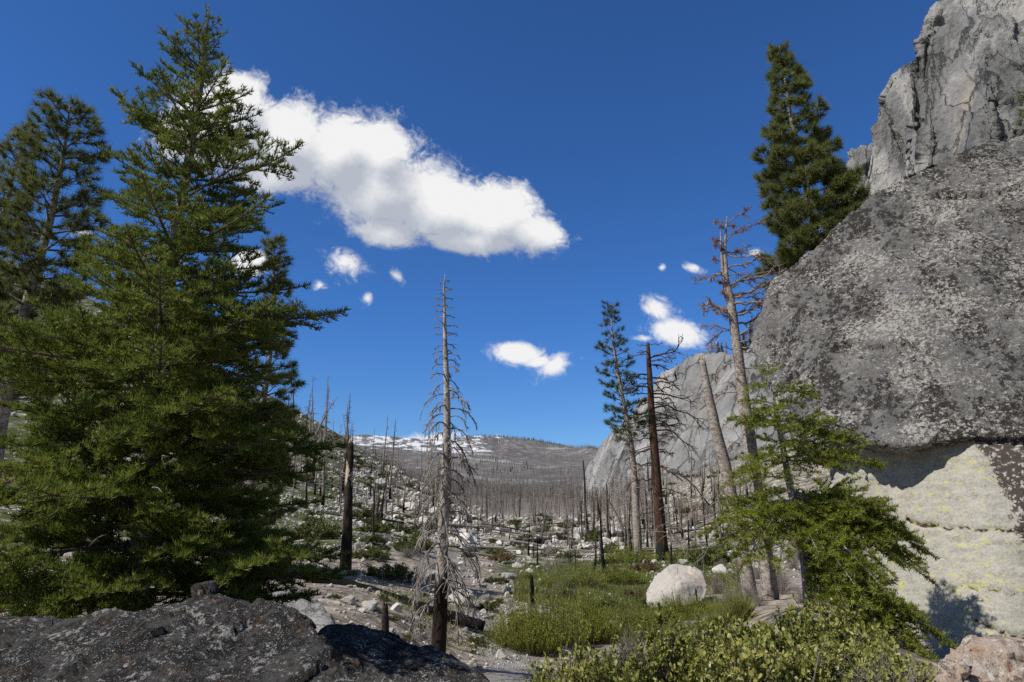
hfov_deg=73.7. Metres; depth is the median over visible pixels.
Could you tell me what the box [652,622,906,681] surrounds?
leafy shrub
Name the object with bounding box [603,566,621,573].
shrub
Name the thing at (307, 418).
dead snag
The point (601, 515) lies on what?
dead snag
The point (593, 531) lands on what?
shrub
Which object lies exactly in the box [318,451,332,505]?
dead snag
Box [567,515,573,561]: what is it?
dead snag
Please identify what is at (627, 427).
pine tree
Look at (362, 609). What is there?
boulder
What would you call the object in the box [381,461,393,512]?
dead snag
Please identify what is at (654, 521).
dead snag
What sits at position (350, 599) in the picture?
boulder
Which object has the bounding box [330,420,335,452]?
dead snag
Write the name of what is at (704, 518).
dead snag
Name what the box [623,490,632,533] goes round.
dead snag
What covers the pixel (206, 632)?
dark rock
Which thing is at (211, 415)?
fir tree
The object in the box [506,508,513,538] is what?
dead snag
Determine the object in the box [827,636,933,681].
leafy shrub
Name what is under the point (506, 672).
ground
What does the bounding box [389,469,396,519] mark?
dead snag
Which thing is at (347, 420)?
dead snag
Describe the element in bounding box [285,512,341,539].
shrub
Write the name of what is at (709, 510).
dead brush
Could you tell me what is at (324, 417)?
dead snag
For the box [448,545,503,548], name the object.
fallen trunk
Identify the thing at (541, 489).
mountain forest
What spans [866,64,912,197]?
granite cliff
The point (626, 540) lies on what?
burnt snag
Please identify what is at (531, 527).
boulder
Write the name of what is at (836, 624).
leafy shrub
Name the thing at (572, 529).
dead snag
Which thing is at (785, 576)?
dead brush
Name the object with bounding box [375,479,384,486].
boulder
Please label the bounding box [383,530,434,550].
shrub
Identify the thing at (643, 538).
fallen trunk
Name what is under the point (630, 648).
leafy shrub
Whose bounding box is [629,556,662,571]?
shrub
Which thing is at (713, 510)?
dead snag
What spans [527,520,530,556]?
burnt snag
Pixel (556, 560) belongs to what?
dead snag
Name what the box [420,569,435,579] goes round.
boulder
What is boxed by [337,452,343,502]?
dead snag
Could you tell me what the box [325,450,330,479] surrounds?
dead snag
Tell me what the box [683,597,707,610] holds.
shrub
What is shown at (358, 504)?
shrub
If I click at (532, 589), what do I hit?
stump
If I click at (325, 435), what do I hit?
dead snag
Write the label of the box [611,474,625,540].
dead snag
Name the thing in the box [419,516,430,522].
boulder
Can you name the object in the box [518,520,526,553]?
dead snag
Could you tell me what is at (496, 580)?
shrub
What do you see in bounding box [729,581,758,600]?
dead brush
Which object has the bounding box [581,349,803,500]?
granite wall
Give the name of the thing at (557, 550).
shrub
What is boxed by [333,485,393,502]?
fallen trunk
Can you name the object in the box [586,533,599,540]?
shrub
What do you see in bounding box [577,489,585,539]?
dead snag
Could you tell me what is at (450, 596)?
boulder
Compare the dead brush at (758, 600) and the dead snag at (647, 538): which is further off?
the dead snag at (647, 538)
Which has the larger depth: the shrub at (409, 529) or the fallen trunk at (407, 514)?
the fallen trunk at (407, 514)
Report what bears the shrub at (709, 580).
on the ground at (506, 672)
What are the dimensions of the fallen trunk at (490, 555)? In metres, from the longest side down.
4.834 x 0.346 x 0.281 m
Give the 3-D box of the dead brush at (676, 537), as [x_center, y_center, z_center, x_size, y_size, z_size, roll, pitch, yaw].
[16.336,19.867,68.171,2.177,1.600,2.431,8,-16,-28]
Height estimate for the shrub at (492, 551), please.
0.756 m
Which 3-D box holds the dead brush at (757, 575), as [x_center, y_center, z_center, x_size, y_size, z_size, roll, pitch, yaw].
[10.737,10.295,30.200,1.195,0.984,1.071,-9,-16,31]
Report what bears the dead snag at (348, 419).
on the ground at (506, 672)
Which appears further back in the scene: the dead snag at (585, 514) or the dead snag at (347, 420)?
the dead snag at (347, 420)
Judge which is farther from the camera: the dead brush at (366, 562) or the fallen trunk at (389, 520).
the fallen trunk at (389, 520)
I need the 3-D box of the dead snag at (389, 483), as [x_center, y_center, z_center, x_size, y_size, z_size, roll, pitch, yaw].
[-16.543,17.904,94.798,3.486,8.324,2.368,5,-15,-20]
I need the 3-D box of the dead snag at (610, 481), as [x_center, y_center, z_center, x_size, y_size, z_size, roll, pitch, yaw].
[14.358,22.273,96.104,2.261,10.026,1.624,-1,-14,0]
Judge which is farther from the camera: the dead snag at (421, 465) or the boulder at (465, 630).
the dead snag at (421, 465)
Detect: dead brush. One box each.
[352,539,364,548]
[361,558,372,567]
[379,532,394,542]
[396,544,417,557]
[402,549,416,558]
[413,566,432,579]
[556,582,564,590]
[563,574,576,589]
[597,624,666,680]
[667,533,687,543]
[669,497,687,507]
[685,509,702,524]
[699,499,713,512]
[707,571,729,593]
[712,590,739,605]
[726,560,759,584]
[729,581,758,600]
[748,591,766,606]
[753,566,759,578]
[775,562,797,589]
[777,572,793,594]
[780,538,810,562]
[784,557,800,569]
[787,585,802,602]
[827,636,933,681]
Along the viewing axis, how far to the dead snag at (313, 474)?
87.36 m
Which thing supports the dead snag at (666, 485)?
on the ground at (506, 672)
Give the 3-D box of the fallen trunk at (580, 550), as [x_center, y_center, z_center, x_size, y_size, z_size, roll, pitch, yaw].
[7.753,18.861,61.430,5.331,0.281,0.252,-2,-14,9]
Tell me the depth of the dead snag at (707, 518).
68.44 m
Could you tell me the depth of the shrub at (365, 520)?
61.46 m
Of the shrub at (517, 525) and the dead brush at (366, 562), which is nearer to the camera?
the dead brush at (366, 562)
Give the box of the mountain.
[341,434,597,498]
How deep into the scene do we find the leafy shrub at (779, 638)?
5.36 m
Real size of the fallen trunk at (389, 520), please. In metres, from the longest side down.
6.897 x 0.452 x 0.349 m
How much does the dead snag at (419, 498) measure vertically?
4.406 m
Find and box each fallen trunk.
[319,511,386,525]
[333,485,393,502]
[338,513,403,523]
[371,532,435,547]
[383,510,438,521]
[436,517,511,531]
[436,547,502,556]
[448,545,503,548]
[450,524,521,534]
[482,537,554,547]
[492,524,547,535]
[495,548,546,550]
[568,549,594,550]
[604,550,655,552]
[620,547,678,549]
[642,537,691,539]
[675,528,701,533]
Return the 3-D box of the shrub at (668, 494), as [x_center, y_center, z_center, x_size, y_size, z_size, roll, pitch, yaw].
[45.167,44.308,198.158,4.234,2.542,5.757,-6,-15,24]
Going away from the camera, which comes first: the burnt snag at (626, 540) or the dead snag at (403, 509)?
the burnt snag at (626, 540)
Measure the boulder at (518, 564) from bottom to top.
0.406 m
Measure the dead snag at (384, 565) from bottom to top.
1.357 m
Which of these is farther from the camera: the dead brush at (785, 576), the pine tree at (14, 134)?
the dead brush at (785, 576)
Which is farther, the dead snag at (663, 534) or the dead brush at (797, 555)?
the dead snag at (663, 534)
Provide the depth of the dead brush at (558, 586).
28.70 m
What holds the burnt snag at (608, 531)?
on the ground at (506, 672)
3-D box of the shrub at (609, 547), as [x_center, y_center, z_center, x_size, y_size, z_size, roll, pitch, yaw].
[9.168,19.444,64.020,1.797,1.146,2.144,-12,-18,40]
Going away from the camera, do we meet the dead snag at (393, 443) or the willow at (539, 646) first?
the willow at (539, 646)
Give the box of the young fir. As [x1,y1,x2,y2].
[694,360,958,661]
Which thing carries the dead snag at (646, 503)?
on the ground at (506, 672)
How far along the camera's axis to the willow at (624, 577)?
35.07 m
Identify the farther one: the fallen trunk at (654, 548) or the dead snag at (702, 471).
the dead snag at (702, 471)
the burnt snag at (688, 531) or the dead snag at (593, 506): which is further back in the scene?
the dead snag at (593, 506)
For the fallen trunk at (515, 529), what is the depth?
87.28 m
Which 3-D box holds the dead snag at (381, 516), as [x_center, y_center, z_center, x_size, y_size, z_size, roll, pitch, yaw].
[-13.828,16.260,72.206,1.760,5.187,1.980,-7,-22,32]
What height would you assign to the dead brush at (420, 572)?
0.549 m
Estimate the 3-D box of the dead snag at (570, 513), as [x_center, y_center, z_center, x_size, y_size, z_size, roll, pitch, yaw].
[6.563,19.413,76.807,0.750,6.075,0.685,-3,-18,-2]
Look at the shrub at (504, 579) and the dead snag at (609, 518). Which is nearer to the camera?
the shrub at (504, 579)
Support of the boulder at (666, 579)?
on the ground at (506, 672)
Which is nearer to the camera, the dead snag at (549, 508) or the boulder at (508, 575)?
the boulder at (508, 575)
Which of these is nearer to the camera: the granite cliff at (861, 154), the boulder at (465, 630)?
the boulder at (465, 630)
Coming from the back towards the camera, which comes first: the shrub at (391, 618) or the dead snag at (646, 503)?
the dead snag at (646, 503)
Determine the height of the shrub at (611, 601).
0.701 m
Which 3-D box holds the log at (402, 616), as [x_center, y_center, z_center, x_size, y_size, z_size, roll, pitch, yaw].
[-2.401,5.116,12.846,0.954,0.501,0.221,12,-18,-39]
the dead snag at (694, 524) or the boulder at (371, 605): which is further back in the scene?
the dead snag at (694, 524)
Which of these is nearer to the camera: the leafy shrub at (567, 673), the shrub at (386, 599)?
the leafy shrub at (567, 673)
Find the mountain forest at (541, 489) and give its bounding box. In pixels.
[339,433,598,498]
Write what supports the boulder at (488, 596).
on the ground at (506, 672)
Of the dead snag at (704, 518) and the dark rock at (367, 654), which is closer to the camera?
the dark rock at (367, 654)
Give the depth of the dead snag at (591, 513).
98.60 m
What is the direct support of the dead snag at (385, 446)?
on the ground at (506, 672)
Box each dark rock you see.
[0,580,356,681]
[317,623,489,681]
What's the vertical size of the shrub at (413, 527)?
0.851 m
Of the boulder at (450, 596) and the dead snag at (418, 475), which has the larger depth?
the dead snag at (418, 475)
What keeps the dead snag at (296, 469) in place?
on the ground at (506, 672)
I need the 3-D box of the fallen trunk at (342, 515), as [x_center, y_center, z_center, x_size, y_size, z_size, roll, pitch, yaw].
[-15.002,16.398,63.319,7.099,0.359,0.465,11,-13,7]
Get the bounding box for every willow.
[482,598,553,649]
[507,611,562,654]
[510,577,591,653]
[534,566,572,587]
[547,560,609,587]
[551,579,623,644]
[588,557,648,584]
[598,599,643,633]
[604,543,658,562]
[624,600,683,630]
[649,584,713,620]
[662,544,706,561]
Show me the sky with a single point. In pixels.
(548, 160)
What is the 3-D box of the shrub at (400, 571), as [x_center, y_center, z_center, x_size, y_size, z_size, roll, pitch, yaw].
[-3.929,7.448,22.049,1.860,0.716,1.893,-5,-15,18]
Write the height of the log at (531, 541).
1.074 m
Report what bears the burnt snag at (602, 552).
on the ground at (506, 672)
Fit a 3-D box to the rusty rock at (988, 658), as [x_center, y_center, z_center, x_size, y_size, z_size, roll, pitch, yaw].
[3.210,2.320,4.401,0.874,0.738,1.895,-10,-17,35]
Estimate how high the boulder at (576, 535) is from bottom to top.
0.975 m
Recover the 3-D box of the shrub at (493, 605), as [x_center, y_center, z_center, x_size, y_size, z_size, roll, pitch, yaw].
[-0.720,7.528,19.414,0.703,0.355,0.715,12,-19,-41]
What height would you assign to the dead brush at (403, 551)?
0.702 m
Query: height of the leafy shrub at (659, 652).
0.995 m
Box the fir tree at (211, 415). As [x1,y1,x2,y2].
[0,3,358,618]
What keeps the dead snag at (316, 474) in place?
on the ground at (506, 672)
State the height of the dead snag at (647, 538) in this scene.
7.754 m
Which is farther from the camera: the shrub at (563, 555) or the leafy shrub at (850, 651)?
the shrub at (563, 555)
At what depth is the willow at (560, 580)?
29.95 m
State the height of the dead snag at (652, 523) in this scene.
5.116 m
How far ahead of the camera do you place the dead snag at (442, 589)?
11.53 m
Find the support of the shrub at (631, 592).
on the ground at (506, 672)
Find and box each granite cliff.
[841,143,872,202]
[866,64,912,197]
[904,0,1023,175]
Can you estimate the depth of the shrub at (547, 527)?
110.95 m
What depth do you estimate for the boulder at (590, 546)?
66.52 m
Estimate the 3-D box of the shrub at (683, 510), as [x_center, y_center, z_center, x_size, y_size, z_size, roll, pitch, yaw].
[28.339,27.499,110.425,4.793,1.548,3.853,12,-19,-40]
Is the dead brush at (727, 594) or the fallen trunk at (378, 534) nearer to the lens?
the dead brush at (727, 594)
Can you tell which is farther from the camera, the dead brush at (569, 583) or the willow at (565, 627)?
the dead brush at (569, 583)
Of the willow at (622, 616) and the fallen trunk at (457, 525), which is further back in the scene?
the fallen trunk at (457, 525)
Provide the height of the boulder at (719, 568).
0.654 m
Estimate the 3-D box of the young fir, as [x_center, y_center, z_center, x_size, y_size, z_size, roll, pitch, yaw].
[3.751,2.023,8.490,3.095,3.834,2.196,0,-14,0]
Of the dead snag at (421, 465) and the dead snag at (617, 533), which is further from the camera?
the dead snag at (421, 465)
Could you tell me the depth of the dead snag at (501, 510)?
181.80 m
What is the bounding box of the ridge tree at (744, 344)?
[742,334,747,350]
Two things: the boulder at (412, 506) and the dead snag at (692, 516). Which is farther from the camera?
the dead snag at (692, 516)
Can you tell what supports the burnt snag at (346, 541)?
on the ground at (506, 672)
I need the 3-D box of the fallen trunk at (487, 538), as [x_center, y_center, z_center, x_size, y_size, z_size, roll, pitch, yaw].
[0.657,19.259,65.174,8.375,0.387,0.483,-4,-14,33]
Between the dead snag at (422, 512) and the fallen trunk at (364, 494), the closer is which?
the dead snag at (422, 512)
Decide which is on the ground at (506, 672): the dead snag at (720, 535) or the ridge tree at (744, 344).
the dead snag at (720, 535)
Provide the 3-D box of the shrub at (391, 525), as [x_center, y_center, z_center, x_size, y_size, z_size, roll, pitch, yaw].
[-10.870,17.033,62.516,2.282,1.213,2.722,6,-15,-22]
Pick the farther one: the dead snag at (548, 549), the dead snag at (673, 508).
the dead snag at (673, 508)
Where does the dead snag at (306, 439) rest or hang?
on the ground at (506, 672)
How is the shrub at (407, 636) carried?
on the ground at (506, 672)
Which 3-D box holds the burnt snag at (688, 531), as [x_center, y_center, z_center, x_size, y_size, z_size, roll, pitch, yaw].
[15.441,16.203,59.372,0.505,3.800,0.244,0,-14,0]
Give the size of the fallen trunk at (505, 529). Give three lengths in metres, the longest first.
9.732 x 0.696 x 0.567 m
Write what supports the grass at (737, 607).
on the ground at (506, 672)
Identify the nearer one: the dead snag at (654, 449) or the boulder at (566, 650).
the boulder at (566, 650)
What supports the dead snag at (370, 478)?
on the ground at (506, 672)
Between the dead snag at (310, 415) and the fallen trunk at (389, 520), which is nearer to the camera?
the fallen trunk at (389, 520)
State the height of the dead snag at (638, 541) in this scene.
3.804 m
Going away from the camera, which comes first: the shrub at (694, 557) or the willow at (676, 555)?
the shrub at (694, 557)
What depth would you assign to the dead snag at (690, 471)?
169.66 m
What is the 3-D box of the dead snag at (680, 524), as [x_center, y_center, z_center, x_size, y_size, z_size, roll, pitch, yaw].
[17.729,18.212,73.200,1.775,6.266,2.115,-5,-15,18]
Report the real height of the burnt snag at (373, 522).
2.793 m
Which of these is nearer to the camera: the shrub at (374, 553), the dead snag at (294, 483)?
the shrub at (374, 553)
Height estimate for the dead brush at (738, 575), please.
1.371 m
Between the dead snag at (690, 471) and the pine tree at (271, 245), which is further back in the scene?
the dead snag at (690, 471)
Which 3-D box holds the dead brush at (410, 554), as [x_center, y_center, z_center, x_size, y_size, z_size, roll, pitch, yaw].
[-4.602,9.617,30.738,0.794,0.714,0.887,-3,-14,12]
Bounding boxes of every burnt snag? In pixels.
[339,438,378,570]
[367,488,374,534]
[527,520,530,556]
[536,526,540,565]
[581,460,589,534]
[590,535,602,570]
[596,490,607,572]
[606,483,610,539]
[622,515,627,548]
[650,486,655,549]
[686,505,690,547]
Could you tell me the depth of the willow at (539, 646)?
14.36 m
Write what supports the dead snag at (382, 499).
on the ground at (506, 672)
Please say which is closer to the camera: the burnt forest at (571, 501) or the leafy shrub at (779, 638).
the leafy shrub at (779, 638)
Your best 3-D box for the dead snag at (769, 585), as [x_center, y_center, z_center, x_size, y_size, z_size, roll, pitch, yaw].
[7.458,1.718,21.218,3.198,12.431,2.372,0,-14,0]
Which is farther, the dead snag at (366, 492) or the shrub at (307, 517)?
the dead snag at (366, 492)
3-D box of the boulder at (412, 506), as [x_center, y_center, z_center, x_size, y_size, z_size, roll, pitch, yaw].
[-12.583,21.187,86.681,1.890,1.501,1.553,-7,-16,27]
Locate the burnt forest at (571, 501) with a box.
[363,437,644,519]
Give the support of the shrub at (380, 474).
on the ground at (506, 672)
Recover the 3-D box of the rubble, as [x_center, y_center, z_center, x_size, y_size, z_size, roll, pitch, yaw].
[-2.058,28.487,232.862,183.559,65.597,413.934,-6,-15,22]
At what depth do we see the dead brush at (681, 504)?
134.11 m
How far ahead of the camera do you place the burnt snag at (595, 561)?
36.95 m
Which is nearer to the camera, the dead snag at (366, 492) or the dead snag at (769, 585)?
the dead snag at (769, 585)
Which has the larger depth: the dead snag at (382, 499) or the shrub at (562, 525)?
the shrub at (562, 525)
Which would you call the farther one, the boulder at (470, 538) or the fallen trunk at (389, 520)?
the fallen trunk at (389, 520)
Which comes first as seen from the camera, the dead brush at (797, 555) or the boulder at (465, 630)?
the boulder at (465, 630)
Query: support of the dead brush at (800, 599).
on the ground at (506, 672)
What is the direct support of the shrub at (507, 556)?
on the ground at (506, 672)
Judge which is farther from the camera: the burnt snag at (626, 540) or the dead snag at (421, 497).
the dead snag at (421, 497)
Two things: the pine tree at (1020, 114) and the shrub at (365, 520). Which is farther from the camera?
the shrub at (365, 520)
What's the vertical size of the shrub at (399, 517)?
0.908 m
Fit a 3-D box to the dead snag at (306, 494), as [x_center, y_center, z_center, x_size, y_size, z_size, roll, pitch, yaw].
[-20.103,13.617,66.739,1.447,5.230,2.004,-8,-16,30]
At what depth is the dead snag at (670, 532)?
44.44 m
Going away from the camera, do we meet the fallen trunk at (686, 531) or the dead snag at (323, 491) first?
the dead snag at (323, 491)
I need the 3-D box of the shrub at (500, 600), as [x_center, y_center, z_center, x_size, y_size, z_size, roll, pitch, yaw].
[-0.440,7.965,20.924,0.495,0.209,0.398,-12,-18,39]
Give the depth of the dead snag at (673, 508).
106.60 m
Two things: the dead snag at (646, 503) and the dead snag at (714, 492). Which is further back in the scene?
the dead snag at (646, 503)
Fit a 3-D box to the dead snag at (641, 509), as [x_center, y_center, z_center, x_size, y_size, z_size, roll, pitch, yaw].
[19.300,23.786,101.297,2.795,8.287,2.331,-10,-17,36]
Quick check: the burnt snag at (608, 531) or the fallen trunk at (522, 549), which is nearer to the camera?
the fallen trunk at (522, 549)
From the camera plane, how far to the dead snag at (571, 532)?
54.44 m
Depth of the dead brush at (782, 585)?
23.28 m
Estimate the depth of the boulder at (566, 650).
14.59 m
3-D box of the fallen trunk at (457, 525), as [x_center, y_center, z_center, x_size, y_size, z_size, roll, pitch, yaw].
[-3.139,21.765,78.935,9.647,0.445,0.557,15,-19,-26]
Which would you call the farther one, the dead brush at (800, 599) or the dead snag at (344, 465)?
the dead snag at (344, 465)
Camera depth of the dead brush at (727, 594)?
18.92 m
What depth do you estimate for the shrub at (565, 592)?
25.41 m
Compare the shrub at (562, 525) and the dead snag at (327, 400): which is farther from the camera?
the shrub at (562, 525)
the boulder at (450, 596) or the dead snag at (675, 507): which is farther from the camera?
the dead snag at (675, 507)
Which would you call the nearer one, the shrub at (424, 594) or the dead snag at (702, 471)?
the shrub at (424, 594)
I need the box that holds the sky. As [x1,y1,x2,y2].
[0,0,939,447]
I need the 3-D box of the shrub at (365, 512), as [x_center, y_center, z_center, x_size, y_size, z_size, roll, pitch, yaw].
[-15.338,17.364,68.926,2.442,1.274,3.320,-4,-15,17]
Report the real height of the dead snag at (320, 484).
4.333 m
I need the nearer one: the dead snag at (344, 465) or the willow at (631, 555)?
the willow at (631, 555)
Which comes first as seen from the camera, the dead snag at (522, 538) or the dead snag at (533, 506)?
the dead snag at (522, 538)
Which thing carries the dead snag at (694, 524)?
on the ground at (506, 672)
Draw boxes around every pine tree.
[0,85,115,485]
[0,111,49,342]
[208,231,309,539]
[592,299,655,559]
[747,39,872,553]
[1015,89,1023,135]
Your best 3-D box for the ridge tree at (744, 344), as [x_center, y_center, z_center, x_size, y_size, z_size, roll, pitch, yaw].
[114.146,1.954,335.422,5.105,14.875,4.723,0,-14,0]
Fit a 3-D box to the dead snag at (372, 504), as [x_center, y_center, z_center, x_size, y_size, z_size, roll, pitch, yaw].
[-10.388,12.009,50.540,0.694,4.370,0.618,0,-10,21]
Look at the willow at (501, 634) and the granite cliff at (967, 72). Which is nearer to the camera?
the willow at (501, 634)
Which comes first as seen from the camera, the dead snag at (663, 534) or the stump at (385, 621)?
the stump at (385, 621)
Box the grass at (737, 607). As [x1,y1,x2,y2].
[347,556,762,669]
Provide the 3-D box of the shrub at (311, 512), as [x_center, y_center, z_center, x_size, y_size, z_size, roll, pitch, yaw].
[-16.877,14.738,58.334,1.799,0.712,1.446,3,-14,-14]
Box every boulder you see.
[340,595,356,604]
[359,607,366,611]
[363,600,378,610]
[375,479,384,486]
[390,603,403,612]
[405,502,418,510]
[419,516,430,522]
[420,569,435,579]
[448,589,473,606]
[453,532,473,543]
[459,544,475,551]
[462,627,468,633]
[481,594,490,599]
[496,649,506,658]
[501,572,517,578]
[502,586,511,591]
[512,562,521,567]
[526,526,540,531]
[559,646,571,653]
[573,533,579,538]
[584,544,593,548]
[646,564,706,608]
[678,559,689,564]
[712,564,727,574]
[749,133,1023,657]
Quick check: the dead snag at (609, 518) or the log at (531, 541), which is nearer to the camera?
the log at (531, 541)
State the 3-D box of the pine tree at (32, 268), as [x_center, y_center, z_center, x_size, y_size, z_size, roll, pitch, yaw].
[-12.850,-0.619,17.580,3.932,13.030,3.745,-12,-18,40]
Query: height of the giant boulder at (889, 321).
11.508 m
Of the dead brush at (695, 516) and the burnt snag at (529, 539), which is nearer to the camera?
the burnt snag at (529, 539)
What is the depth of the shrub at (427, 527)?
68.07 m
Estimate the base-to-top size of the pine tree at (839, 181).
20.280 m
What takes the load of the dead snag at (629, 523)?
on the ground at (506, 672)
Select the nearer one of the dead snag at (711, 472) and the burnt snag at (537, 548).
the burnt snag at (537, 548)
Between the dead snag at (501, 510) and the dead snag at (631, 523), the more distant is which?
the dead snag at (501, 510)
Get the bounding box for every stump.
[381,600,388,631]
[530,575,534,605]
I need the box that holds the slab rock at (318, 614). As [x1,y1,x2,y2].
[262,586,335,632]
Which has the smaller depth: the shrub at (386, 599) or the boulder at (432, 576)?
the shrub at (386, 599)
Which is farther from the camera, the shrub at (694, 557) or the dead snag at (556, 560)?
the shrub at (694, 557)
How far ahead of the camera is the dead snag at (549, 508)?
176.69 m
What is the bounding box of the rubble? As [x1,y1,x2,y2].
[0,288,801,669]
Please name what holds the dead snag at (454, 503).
on the ground at (506, 672)
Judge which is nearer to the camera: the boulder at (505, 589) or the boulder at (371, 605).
the boulder at (371, 605)
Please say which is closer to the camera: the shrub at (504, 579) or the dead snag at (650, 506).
the shrub at (504, 579)
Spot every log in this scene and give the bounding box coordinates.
[299,572,484,630]
[362,601,406,621]
[476,615,493,619]
[514,536,566,544]
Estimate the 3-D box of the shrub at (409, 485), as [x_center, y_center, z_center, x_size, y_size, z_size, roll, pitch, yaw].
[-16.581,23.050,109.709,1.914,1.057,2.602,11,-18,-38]
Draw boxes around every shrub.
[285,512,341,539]
[299,516,317,521]
[307,510,324,515]
[326,593,341,598]
[352,507,371,517]
[352,549,360,557]
[353,502,361,507]
[354,521,390,533]
[356,518,370,523]
[357,545,391,560]
[359,533,384,543]
[361,562,416,581]
[377,471,387,476]
[377,544,391,549]
[378,592,388,598]
[378,597,392,602]
[383,520,405,531]
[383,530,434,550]
[389,615,400,620]
[394,514,404,519]
[395,543,419,554]
[399,527,416,533]
[403,482,415,486]
[404,525,421,530]
[404,634,414,639]
[408,529,430,535]
[415,523,436,530]
[420,591,430,596]
[460,552,474,557]
[467,635,485,643]
[476,600,499,610]
[484,547,503,554]
[484,576,501,583]
[487,549,515,561]
[492,576,509,582]
[494,598,504,602]
[501,521,520,530]
[524,636,639,681]
[532,523,550,531]
[536,512,552,521]
[546,549,562,553]
[553,551,572,558]
[557,522,575,527]
[559,589,577,597]
[579,536,598,540]
[580,602,751,681]
[584,528,602,534]
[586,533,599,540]
[590,595,629,613]
[596,558,610,563]
[603,542,619,550]
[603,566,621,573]
[607,540,632,545]
[619,587,643,598]
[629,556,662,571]
[630,597,650,608]
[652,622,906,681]
[663,490,674,496]
[672,506,694,513]
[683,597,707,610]
[685,545,732,565]
[686,605,832,664]
[705,575,730,585]
[767,485,786,494]
[774,594,901,661]
[801,628,936,681]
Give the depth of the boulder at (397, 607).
13.35 m
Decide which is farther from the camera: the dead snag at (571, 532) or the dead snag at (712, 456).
the dead snag at (712, 456)
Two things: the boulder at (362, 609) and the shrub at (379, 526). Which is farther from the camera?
the shrub at (379, 526)
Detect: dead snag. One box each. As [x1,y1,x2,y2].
[289,458,296,501]
[294,436,301,488]
[295,405,306,469]
[298,458,312,506]
[301,376,320,479]
[302,395,310,447]
[302,396,319,475]
[304,399,314,441]
[309,434,321,494]
[311,398,336,443]
[312,463,321,495]
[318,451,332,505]
[321,376,328,418]
[321,382,330,436]
[321,387,333,477]
[321,408,330,467]
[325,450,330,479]
[328,439,335,487]
[329,425,345,514]
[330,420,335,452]
[335,431,348,490]
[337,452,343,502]
[342,396,353,438]
[343,396,352,441]
[365,479,366,506]
[369,458,374,495]
[370,473,376,526]
[375,481,377,519]
[377,473,389,517]
[377,474,386,521]
[377,475,381,517]
[378,542,385,583]
[379,448,400,499]
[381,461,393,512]
[382,416,388,470]
[388,421,399,469]
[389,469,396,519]
[392,448,399,477]
[394,464,402,505]
[396,468,411,512]
[404,276,482,652]
[413,483,425,513]
[416,459,420,488]
[417,451,423,481]
[417,494,426,530]
[418,472,425,515]
[429,452,438,506]
[452,484,457,518]
[484,492,489,521]
[498,488,506,518]
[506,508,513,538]
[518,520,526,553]
[523,508,538,555]
[531,491,536,522]
[539,520,555,571]
[544,501,566,569]
[547,487,550,522]
[565,503,574,553]
[566,499,577,548]
[567,486,571,537]
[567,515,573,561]
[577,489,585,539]
[584,498,587,541]
[589,489,597,529]
[591,486,597,528]
[595,501,602,530]
[599,481,624,534]
[607,465,622,534]
[608,493,613,536]
[611,334,711,560]
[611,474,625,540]
[616,519,620,547]
[621,493,631,551]
[622,490,632,551]
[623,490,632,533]
[629,495,632,538]
[634,514,640,560]
[638,481,652,527]
[640,471,649,546]
[641,473,650,524]
[646,492,655,544]
[647,478,651,525]
[648,477,686,563]
[650,499,652,542]
[656,495,675,560]
[665,460,670,503]
[669,480,678,530]
[671,493,676,520]
[673,481,685,538]
[677,353,758,599]
[687,469,700,525]
[689,449,693,497]
[690,206,796,599]
[690,503,697,544]
[695,477,712,544]
[696,459,704,513]
[698,450,709,490]
[698,531,706,571]
[705,496,711,538]
[707,470,719,522]
[708,457,712,490]
[709,439,713,472]
[709,493,718,537]
[710,485,723,546]
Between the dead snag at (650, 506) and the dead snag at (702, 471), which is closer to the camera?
the dead snag at (650, 506)
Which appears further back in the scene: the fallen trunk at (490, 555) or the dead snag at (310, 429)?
the dead snag at (310, 429)
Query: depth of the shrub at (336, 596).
12.48 m
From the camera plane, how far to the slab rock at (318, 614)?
9.10 m
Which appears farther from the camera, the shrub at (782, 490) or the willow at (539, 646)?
the shrub at (782, 490)
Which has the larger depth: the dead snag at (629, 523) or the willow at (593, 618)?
the dead snag at (629, 523)
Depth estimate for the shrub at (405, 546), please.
33.60 m
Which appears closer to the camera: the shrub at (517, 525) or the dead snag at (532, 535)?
the dead snag at (532, 535)
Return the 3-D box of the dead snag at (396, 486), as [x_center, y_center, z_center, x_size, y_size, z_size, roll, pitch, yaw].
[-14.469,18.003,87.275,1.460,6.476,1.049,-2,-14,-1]
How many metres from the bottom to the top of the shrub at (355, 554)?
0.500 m
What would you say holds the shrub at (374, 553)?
on the ground at (506, 672)
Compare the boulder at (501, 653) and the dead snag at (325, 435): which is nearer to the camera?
the boulder at (501, 653)
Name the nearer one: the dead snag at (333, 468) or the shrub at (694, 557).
the shrub at (694, 557)
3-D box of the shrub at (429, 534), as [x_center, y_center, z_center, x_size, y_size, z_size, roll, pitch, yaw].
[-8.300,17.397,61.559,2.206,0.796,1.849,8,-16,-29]
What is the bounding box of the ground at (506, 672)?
[0,258,942,681]
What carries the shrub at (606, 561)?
on the ground at (506, 672)
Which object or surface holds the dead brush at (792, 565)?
on the ground at (506, 672)
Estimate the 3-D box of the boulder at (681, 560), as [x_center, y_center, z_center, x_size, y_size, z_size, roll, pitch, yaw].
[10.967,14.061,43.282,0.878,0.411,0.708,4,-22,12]
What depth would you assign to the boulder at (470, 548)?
56.47 m
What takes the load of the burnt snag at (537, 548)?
on the ground at (506, 672)
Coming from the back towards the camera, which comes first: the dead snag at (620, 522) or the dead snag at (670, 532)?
the dead snag at (620, 522)
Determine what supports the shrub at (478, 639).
on the ground at (506, 672)
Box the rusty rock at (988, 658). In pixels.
[932,634,1023,681]
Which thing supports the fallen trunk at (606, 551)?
on the ground at (506, 672)
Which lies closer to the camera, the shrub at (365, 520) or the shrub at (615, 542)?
the shrub at (365, 520)

